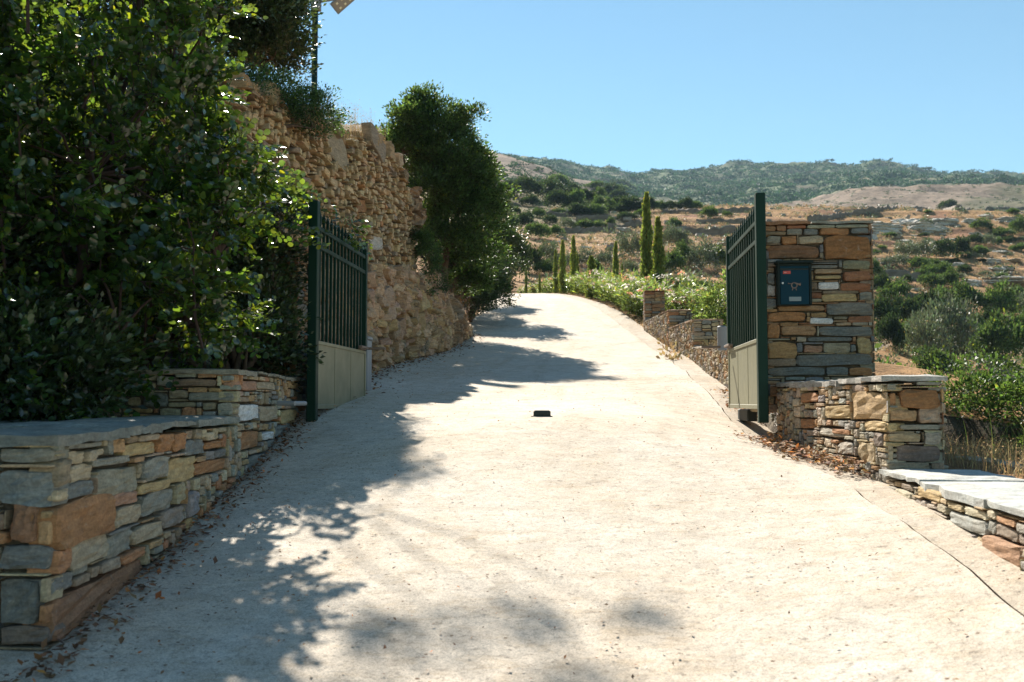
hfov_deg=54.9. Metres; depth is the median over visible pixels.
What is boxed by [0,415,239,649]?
stone wall
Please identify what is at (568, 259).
olive tree
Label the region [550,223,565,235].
evergreen shrub
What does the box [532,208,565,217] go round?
field wall
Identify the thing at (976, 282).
boulder
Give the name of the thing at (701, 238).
dry tufts
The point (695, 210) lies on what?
field wall
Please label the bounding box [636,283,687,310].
oleander
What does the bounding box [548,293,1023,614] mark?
driveway edge strip
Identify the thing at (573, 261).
cypress
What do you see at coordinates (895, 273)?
field wall
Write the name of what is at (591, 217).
field wall
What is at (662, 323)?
retaining wall
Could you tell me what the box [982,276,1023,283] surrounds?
boulder
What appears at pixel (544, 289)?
oleander
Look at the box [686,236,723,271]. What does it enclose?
olive tree
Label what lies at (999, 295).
evergreen shrub
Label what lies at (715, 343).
dry grass
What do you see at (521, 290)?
oleander
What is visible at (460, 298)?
dry brush
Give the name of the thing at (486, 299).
evergreen bush
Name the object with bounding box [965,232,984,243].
evergreen shrub
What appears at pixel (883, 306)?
evergreen shrub
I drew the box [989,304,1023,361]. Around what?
evergreen shrub
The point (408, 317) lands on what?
rock outcrop
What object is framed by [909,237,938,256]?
olive tree
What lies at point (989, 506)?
stone bench wall
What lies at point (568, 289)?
oleander
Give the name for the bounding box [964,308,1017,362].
evergreen shrub
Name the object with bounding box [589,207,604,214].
evergreen shrub
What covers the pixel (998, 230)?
evergreen shrub
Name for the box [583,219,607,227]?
evergreen shrub
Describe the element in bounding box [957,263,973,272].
evergreen shrub
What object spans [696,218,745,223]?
field wall
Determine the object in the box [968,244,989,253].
evergreen shrub
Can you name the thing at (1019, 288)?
evergreen shrub
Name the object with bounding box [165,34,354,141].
lentisk bush
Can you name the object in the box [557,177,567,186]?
evergreen shrub
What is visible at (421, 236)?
caper bush
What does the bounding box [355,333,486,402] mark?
leaf debris
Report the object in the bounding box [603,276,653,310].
oleander
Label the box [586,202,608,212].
evergreen shrub
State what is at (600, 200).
evergreen shrub
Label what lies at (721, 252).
evergreen shrub
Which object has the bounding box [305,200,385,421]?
gate leaf
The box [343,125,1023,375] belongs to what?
hills
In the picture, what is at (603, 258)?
olive tree
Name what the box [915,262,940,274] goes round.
evergreen shrub
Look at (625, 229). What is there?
boulder
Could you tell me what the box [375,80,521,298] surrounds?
mastic tree
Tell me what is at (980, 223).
evergreen shrub
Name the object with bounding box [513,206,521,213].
evergreen shrub
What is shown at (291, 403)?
conduit
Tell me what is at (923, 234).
evergreen shrub
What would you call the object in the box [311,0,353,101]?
solar street lamp
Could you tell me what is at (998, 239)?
evergreen shrub
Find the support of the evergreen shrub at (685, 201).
on the hills
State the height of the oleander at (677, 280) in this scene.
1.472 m
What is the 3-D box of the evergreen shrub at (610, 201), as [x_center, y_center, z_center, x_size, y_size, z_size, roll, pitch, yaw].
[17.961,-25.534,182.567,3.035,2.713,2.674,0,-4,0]
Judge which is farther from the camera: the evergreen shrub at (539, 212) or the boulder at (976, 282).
the evergreen shrub at (539, 212)
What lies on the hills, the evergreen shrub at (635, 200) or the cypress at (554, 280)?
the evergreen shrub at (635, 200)
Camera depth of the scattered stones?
142.65 m
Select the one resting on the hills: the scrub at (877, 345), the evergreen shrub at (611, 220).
the evergreen shrub at (611, 220)
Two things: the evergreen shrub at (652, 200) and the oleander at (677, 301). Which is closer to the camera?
the oleander at (677, 301)
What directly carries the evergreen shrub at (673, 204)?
on the hills
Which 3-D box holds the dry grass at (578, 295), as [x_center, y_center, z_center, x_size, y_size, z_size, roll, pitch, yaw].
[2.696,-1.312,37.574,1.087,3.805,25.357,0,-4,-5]
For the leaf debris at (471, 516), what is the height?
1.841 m
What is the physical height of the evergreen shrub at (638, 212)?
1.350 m
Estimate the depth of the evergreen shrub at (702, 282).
56.68 m
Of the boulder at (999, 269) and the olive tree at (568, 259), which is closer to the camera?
the olive tree at (568, 259)
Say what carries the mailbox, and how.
attached to the stone pillar at (828, 334)
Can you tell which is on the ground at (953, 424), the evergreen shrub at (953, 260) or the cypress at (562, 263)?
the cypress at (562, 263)
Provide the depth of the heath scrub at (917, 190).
375.78 m
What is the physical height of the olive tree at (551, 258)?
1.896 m
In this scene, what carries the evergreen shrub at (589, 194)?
on the hills
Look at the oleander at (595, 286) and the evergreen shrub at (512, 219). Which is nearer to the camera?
the oleander at (595, 286)
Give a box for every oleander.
[517,285,537,292]
[527,283,547,292]
[535,278,552,292]
[542,277,558,292]
[545,276,569,293]
[555,271,584,293]
[564,270,586,295]
[570,269,604,294]
[578,268,624,298]
[578,269,611,298]
[584,274,623,301]
[594,269,640,303]
[597,276,651,306]
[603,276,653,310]
[607,278,668,314]
[621,285,659,317]
[631,270,668,287]
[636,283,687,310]
[644,271,696,288]
[656,279,711,293]
[665,284,719,318]
[675,286,725,314]
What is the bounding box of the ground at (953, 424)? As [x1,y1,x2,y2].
[1,26,1023,615]
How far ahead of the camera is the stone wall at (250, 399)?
6.73 m
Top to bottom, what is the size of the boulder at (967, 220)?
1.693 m
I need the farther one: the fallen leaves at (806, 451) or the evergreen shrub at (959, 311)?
the evergreen shrub at (959, 311)
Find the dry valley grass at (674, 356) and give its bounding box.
[656,289,1011,382]
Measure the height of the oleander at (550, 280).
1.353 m
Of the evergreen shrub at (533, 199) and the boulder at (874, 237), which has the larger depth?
the evergreen shrub at (533, 199)
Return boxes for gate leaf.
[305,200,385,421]
[701,192,769,422]
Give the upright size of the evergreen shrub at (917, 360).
2.226 m
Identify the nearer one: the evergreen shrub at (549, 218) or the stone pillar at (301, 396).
the stone pillar at (301, 396)
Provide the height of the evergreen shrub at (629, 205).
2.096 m
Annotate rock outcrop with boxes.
[320,257,472,372]
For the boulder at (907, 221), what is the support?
on the hills
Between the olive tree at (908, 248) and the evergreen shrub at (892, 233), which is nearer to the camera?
the olive tree at (908, 248)
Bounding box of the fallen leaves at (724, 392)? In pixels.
[710,387,757,419]
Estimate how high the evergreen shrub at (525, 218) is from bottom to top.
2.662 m
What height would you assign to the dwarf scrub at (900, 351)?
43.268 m
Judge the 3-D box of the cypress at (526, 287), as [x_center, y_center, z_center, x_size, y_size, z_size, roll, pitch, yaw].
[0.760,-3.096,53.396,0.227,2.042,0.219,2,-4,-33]
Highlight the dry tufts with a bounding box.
[535,196,1023,370]
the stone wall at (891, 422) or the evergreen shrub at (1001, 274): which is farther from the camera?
the evergreen shrub at (1001, 274)
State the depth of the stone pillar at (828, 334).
8.84 m
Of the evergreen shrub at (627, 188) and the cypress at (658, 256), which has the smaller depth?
the cypress at (658, 256)
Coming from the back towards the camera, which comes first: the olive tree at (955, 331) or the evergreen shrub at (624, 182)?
the evergreen shrub at (624, 182)
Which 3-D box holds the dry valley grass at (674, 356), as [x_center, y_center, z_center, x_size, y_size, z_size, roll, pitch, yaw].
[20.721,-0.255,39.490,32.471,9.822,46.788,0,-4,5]
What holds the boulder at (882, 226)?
on the hills
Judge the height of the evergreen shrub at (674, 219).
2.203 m
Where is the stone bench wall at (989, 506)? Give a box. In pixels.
[879,469,1023,570]
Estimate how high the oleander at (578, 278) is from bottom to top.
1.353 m
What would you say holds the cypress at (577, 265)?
on the ground at (953, 424)
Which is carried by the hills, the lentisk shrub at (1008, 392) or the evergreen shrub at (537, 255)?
the evergreen shrub at (537, 255)
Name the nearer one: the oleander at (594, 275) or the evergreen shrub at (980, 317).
the oleander at (594, 275)
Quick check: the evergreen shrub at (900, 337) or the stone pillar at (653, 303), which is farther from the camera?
the evergreen shrub at (900, 337)
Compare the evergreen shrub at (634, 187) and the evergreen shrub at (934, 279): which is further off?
the evergreen shrub at (634, 187)
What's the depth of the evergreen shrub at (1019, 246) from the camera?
142.43 m
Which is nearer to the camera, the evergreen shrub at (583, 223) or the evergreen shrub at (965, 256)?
the evergreen shrub at (965, 256)
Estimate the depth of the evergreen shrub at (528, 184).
190.23 m
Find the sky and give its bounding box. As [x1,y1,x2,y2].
[37,0,1023,173]
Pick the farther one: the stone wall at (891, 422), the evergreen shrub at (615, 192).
the evergreen shrub at (615, 192)
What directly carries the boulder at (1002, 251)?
on the hills
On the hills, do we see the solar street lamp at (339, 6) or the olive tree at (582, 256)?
the olive tree at (582, 256)
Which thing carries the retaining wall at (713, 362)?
on the ground at (953, 424)
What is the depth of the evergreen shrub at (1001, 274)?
117.19 m
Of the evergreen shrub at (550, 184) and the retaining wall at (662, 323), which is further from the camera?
the evergreen shrub at (550, 184)
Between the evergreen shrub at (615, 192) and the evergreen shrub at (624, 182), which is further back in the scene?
the evergreen shrub at (624, 182)
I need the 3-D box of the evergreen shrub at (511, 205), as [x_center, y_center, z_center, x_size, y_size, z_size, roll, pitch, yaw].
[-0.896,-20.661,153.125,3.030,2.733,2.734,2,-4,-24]
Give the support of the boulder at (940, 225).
on the hills
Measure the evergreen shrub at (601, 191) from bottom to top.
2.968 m
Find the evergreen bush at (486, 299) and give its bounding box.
[455,212,530,321]
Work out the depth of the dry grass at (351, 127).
15.37 m
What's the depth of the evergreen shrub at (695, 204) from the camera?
174.75 m
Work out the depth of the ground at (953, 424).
8.64 m
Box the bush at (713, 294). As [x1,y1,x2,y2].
[691,268,726,325]
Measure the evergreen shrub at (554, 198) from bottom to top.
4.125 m
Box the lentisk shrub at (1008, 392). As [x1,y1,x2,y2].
[916,342,1023,462]
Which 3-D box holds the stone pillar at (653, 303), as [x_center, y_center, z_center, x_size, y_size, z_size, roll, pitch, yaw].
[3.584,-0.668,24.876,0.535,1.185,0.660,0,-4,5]
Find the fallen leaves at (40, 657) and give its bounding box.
[0,405,335,681]
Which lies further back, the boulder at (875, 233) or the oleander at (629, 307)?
the boulder at (875, 233)
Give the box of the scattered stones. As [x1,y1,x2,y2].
[560,205,1023,356]
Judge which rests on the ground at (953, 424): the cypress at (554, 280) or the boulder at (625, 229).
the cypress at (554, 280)
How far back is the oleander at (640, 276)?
34.90 m
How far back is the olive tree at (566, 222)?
141.51 m
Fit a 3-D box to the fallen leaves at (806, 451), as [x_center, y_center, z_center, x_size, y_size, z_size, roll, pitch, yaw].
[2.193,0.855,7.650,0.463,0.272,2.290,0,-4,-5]
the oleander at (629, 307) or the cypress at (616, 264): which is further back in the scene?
the cypress at (616, 264)
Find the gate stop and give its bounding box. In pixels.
[531,410,552,416]
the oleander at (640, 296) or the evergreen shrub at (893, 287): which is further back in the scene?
the evergreen shrub at (893, 287)
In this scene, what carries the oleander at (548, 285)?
on the hills
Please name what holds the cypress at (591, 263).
on the ground at (953, 424)
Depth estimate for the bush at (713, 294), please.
20.43 m
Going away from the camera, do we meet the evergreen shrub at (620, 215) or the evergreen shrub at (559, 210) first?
the evergreen shrub at (620, 215)
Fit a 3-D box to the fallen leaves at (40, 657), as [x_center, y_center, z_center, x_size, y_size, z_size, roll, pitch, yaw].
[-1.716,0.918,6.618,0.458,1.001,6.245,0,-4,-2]
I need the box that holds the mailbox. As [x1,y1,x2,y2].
[774,260,812,305]
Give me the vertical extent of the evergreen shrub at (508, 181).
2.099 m
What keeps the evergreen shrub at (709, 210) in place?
on the hills
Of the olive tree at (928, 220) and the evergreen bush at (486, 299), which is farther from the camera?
the olive tree at (928, 220)
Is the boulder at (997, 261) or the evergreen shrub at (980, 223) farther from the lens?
the evergreen shrub at (980, 223)
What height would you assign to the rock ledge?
1.031 m
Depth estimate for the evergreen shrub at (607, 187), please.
343.00 m
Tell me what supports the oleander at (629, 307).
on the ground at (953, 424)
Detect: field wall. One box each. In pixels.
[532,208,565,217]
[562,219,639,232]
[576,215,608,220]
[662,206,753,213]
[683,225,735,234]
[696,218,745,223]
[807,204,1023,221]
[878,269,919,278]
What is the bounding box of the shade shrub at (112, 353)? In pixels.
[0,53,339,422]
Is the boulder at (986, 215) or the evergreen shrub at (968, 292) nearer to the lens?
the evergreen shrub at (968, 292)
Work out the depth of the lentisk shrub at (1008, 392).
8.62 m
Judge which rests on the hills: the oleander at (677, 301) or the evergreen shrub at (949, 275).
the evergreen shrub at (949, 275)
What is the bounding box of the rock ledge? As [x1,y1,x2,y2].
[407,186,426,237]
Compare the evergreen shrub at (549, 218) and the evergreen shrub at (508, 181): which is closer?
the evergreen shrub at (549, 218)
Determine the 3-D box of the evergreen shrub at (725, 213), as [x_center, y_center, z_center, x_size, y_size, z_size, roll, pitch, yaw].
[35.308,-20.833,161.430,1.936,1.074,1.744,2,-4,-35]
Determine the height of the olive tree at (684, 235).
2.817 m
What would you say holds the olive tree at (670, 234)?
on the hills
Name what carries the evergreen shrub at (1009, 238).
on the hills
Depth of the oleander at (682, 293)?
26.30 m
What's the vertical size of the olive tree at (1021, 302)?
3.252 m
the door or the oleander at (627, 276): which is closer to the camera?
the door
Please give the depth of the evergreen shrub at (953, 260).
126.03 m
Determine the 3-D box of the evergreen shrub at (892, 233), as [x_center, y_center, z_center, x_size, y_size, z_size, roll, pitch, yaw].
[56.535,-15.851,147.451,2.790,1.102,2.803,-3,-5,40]
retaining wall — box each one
[77,38,417,342]
[644,309,691,346]
[669,319,723,360]
[692,346,781,426]
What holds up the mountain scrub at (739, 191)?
on the hills
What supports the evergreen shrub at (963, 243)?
on the hills
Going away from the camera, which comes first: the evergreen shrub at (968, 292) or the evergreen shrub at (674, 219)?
the evergreen shrub at (968, 292)
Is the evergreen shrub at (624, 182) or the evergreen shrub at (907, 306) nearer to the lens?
the evergreen shrub at (907, 306)
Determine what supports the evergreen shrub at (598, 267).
on the hills
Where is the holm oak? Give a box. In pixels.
[51,0,326,89]
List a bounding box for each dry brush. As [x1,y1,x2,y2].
[321,235,402,274]
[440,272,479,340]
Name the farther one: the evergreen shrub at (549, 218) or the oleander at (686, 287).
the evergreen shrub at (549, 218)
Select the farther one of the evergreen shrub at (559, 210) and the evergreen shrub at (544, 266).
the evergreen shrub at (559, 210)
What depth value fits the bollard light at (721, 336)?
12.70 m
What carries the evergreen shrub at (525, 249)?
on the hills
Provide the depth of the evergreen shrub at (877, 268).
105.51 m
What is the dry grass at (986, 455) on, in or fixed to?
on the ground at (953, 424)
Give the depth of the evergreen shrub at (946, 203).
325.81 m
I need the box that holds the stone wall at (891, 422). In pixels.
[776,374,948,483]
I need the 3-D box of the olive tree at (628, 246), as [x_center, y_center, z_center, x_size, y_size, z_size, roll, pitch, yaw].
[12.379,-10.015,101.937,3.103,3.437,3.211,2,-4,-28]
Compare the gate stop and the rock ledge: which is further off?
the rock ledge
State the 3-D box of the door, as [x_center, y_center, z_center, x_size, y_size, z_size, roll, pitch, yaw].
[2.517,-0.480,8.778,0.250,0.309,0.012,0,-4,5]
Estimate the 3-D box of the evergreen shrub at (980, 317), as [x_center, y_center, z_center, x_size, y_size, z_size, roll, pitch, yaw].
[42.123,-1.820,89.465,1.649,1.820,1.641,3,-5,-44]
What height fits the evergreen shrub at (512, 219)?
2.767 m
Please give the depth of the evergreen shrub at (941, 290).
94.95 m
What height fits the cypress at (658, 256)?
3.236 m
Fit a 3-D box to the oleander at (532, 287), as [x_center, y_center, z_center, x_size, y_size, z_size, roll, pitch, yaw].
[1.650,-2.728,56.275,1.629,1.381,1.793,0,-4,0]
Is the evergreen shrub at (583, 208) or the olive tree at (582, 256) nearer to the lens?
the olive tree at (582, 256)
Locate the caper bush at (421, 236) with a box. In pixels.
[407,224,451,295]
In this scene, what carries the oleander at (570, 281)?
on the ground at (953, 424)
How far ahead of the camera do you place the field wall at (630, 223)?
140.90 m
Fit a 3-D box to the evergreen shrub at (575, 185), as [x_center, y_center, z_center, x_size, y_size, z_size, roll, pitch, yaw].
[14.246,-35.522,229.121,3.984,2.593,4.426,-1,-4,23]
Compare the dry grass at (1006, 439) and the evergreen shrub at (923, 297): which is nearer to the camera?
the dry grass at (1006, 439)
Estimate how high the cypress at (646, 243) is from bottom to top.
4.080 m
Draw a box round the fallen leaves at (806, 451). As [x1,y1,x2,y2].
[733,430,870,478]
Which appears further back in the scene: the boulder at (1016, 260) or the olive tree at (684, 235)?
the boulder at (1016, 260)
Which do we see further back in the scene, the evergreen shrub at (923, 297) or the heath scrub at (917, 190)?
the heath scrub at (917, 190)
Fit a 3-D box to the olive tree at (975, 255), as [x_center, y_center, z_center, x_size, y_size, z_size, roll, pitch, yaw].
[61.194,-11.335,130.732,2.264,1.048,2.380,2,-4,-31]
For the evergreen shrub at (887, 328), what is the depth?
70.85 m
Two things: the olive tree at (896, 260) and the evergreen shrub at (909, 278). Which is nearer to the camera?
the evergreen shrub at (909, 278)
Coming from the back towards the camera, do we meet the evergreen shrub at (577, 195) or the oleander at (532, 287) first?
the evergreen shrub at (577, 195)
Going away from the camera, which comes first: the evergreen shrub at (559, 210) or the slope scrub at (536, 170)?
the evergreen shrub at (559, 210)
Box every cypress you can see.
[524,266,527,292]
[538,273,540,292]
[552,249,558,292]
[557,240,566,293]
[569,235,576,294]
[576,253,579,291]
[584,255,596,298]
[612,241,619,277]
[639,191,653,279]
[650,216,665,285]
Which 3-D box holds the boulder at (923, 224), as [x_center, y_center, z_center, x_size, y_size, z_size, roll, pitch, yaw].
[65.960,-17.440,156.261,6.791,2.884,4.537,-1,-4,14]
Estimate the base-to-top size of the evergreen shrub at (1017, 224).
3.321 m
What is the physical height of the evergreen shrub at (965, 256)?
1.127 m
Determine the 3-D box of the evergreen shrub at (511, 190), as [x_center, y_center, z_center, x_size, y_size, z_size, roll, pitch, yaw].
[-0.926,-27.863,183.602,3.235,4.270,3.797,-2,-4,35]
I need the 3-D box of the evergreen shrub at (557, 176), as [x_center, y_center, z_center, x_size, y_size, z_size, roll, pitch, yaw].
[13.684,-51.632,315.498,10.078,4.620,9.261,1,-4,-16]
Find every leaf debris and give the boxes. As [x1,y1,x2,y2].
[3,362,1023,681]
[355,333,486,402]
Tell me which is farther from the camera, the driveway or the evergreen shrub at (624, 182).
the evergreen shrub at (624, 182)
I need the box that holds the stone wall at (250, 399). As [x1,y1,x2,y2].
[55,368,299,484]
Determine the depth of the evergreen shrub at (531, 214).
148.91 m
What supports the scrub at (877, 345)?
on the ground at (953, 424)
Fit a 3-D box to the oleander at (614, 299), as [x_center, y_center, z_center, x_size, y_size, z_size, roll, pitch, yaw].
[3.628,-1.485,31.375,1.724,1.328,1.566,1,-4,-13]
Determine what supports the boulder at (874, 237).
on the hills
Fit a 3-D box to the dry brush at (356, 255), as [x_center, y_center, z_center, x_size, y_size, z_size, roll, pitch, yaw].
[-2.342,-1.276,15.283,1.178,1.150,5.153,0,-4,5]
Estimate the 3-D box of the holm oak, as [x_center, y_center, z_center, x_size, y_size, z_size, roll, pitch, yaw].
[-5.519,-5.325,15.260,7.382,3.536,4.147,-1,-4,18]
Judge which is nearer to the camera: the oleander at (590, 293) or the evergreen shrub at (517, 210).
the oleander at (590, 293)
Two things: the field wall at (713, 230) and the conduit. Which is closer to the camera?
the conduit
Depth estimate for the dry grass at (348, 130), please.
15.18 m
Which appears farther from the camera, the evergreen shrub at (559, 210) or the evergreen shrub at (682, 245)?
the evergreen shrub at (559, 210)
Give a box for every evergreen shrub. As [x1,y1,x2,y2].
[496,178,514,185]
[500,183,515,200]
[505,212,519,227]
[506,202,514,213]
[507,238,533,279]
[511,174,547,197]
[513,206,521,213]
[515,210,533,225]
[518,193,541,205]
[518,210,534,218]
[523,220,552,237]
[529,243,545,267]
[531,258,553,273]
[532,207,545,216]
[538,177,568,197]
[540,213,558,223]
[542,173,569,183]
[542,186,571,209]
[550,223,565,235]
[551,208,566,212]
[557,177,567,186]
[561,188,586,207]
[567,183,581,189]
[568,202,590,213]
[571,218,591,227]
[579,187,597,201]
[583,180,603,187]
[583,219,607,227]
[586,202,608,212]
[587,258,603,270]
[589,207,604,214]
[591,194,609,210]
[595,186,607,197]
[598,182,625,192]
[604,197,615,206]
[606,203,627,211]
[606,215,616,223]
[607,188,629,197]
[608,178,630,186]
[617,211,639,219]
[618,183,632,191]
[618,195,642,211]
[623,203,639,211]
[629,184,637,189]
[633,208,651,214]
[641,195,655,210]
[652,199,667,210]
[663,199,682,209]
[664,246,687,273]
[665,217,682,225]
[672,238,695,263]
[678,196,692,208]
[684,201,703,208]
[685,276,713,291]
[697,205,718,217]
[706,243,725,266]
[721,210,732,215]
[871,256,884,275]
[873,270,890,290]
[874,288,901,323]
[874,310,904,344]
[875,277,913,298]
[882,231,897,236]
[890,318,921,350]
[891,291,924,323]
[901,273,913,284]
[906,285,946,318]
[907,254,930,267]
[910,342,970,374]
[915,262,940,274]
[916,271,946,288]
[918,231,929,236]
[927,236,955,256]
[929,284,957,302]
[930,258,942,264]
[934,260,953,273]
[935,198,958,208]
[941,265,959,286]
[944,299,968,322]
[945,257,961,262]
[947,317,983,355]
[948,235,974,255]
[950,276,986,309]
[954,252,971,258]
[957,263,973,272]
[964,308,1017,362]
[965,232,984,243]
[967,217,992,228]
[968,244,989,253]
[968,312,984,325]
[974,277,1019,313]
[981,303,1001,321]
[988,225,1017,235]
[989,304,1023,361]
[993,236,1003,243]
[993,272,1009,275]
[1001,234,1016,241]
[1005,208,1020,213]
[1007,242,1023,250]
[1008,214,1023,233]
[1010,283,1023,301]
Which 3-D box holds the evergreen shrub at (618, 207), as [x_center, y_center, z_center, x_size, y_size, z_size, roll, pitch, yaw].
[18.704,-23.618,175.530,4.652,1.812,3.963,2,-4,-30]
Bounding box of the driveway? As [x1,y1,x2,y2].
[0,293,1023,681]
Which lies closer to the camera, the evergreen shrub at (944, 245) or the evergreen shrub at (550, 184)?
the evergreen shrub at (944, 245)
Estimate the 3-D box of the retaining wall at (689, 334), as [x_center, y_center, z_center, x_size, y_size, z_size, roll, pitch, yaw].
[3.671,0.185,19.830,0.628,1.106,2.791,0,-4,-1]
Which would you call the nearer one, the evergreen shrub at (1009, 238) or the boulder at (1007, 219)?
the evergreen shrub at (1009, 238)
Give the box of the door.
[780,270,808,304]
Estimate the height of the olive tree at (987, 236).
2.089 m
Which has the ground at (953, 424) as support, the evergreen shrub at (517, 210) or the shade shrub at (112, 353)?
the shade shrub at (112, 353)
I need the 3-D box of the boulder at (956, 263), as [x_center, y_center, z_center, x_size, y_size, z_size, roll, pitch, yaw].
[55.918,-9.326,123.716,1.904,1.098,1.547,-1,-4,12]
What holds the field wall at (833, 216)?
on the hills
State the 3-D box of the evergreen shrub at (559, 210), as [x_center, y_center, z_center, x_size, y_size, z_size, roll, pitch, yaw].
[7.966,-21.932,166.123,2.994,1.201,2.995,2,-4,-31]
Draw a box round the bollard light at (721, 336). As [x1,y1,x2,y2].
[717,326,726,350]
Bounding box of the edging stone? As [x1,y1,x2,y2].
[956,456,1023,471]
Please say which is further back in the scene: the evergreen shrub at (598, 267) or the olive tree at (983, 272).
the olive tree at (983, 272)
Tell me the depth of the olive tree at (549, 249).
93.36 m
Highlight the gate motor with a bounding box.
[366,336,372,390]
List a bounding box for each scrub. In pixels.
[356,122,650,205]
[490,151,1023,205]
[522,194,1023,374]
[693,286,1020,388]
[775,182,1022,209]
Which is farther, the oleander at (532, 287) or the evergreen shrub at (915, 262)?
the evergreen shrub at (915, 262)
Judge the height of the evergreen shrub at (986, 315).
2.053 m
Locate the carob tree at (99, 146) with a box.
[0,0,372,421]
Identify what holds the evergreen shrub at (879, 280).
on the hills
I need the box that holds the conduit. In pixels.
[277,401,306,405]
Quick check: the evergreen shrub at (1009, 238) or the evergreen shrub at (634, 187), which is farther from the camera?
the evergreen shrub at (634, 187)
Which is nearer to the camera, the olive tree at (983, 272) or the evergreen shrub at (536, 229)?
the olive tree at (983, 272)
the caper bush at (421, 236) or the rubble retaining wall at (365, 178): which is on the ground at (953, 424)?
the rubble retaining wall at (365, 178)
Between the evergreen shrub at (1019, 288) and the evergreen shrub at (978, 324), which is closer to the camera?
the evergreen shrub at (978, 324)
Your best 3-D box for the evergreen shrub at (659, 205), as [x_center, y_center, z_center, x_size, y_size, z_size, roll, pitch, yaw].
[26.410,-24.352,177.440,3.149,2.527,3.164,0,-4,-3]
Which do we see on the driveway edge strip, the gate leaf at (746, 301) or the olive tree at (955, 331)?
the gate leaf at (746, 301)
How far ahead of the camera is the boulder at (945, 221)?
160.94 m
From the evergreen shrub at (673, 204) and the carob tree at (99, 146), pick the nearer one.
the carob tree at (99, 146)
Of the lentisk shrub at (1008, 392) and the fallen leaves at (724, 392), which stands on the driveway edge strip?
the fallen leaves at (724, 392)
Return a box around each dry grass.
[283,67,386,140]
[288,98,385,144]
[551,292,642,327]
[638,312,875,353]
[943,428,1023,477]
[962,408,1023,460]
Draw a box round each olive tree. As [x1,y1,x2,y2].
[536,238,558,259]
[549,252,569,265]
[559,217,576,226]
[565,253,570,270]
[576,247,598,266]
[595,249,613,266]
[616,228,641,259]
[619,258,638,272]
[662,220,682,249]
[675,229,693,247]
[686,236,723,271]
[878,254,910,265]
[892,238,921,255]
[902,306,952,359]
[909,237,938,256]
[919,217,933,222]
[921,291,981,358]
[971,252,982,257]
[977,269,994,274]
[982,232,996,243]
[1008,289,1023,315]
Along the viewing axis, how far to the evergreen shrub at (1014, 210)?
173.89 m
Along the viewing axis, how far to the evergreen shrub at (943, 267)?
118.51 m
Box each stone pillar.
[197,244,307,410]
[643,290,664,330]
[750,220,875,412]
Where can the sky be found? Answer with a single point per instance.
(638, 86)
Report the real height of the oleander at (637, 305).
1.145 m
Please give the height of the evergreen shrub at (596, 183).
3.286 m
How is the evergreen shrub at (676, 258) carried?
on the hills
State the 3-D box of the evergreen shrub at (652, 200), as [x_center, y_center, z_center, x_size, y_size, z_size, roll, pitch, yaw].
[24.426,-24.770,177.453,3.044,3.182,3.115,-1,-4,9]
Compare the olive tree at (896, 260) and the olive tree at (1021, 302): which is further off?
the olive tree at (896, 260)
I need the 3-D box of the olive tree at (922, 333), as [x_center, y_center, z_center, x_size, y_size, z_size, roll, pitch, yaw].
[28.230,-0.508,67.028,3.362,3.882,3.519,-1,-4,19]
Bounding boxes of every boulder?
[616,227,630,231]
[871,221,902,233]
[872,234,878,239]
[873,229,890,234]
[890,218,926,224]
[907,220,950,231]
[932,217,959,225]
[934,223,951,229]
[952,262,964,265]
[961,218,978,223]
[961,279,981,285]
[977,214,993,217]
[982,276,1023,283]
[986,258,1001,263]
[988,267,1005,272]
[992,250,1009,252]
[995,216,1017,221]
[1005,258,1021,261]

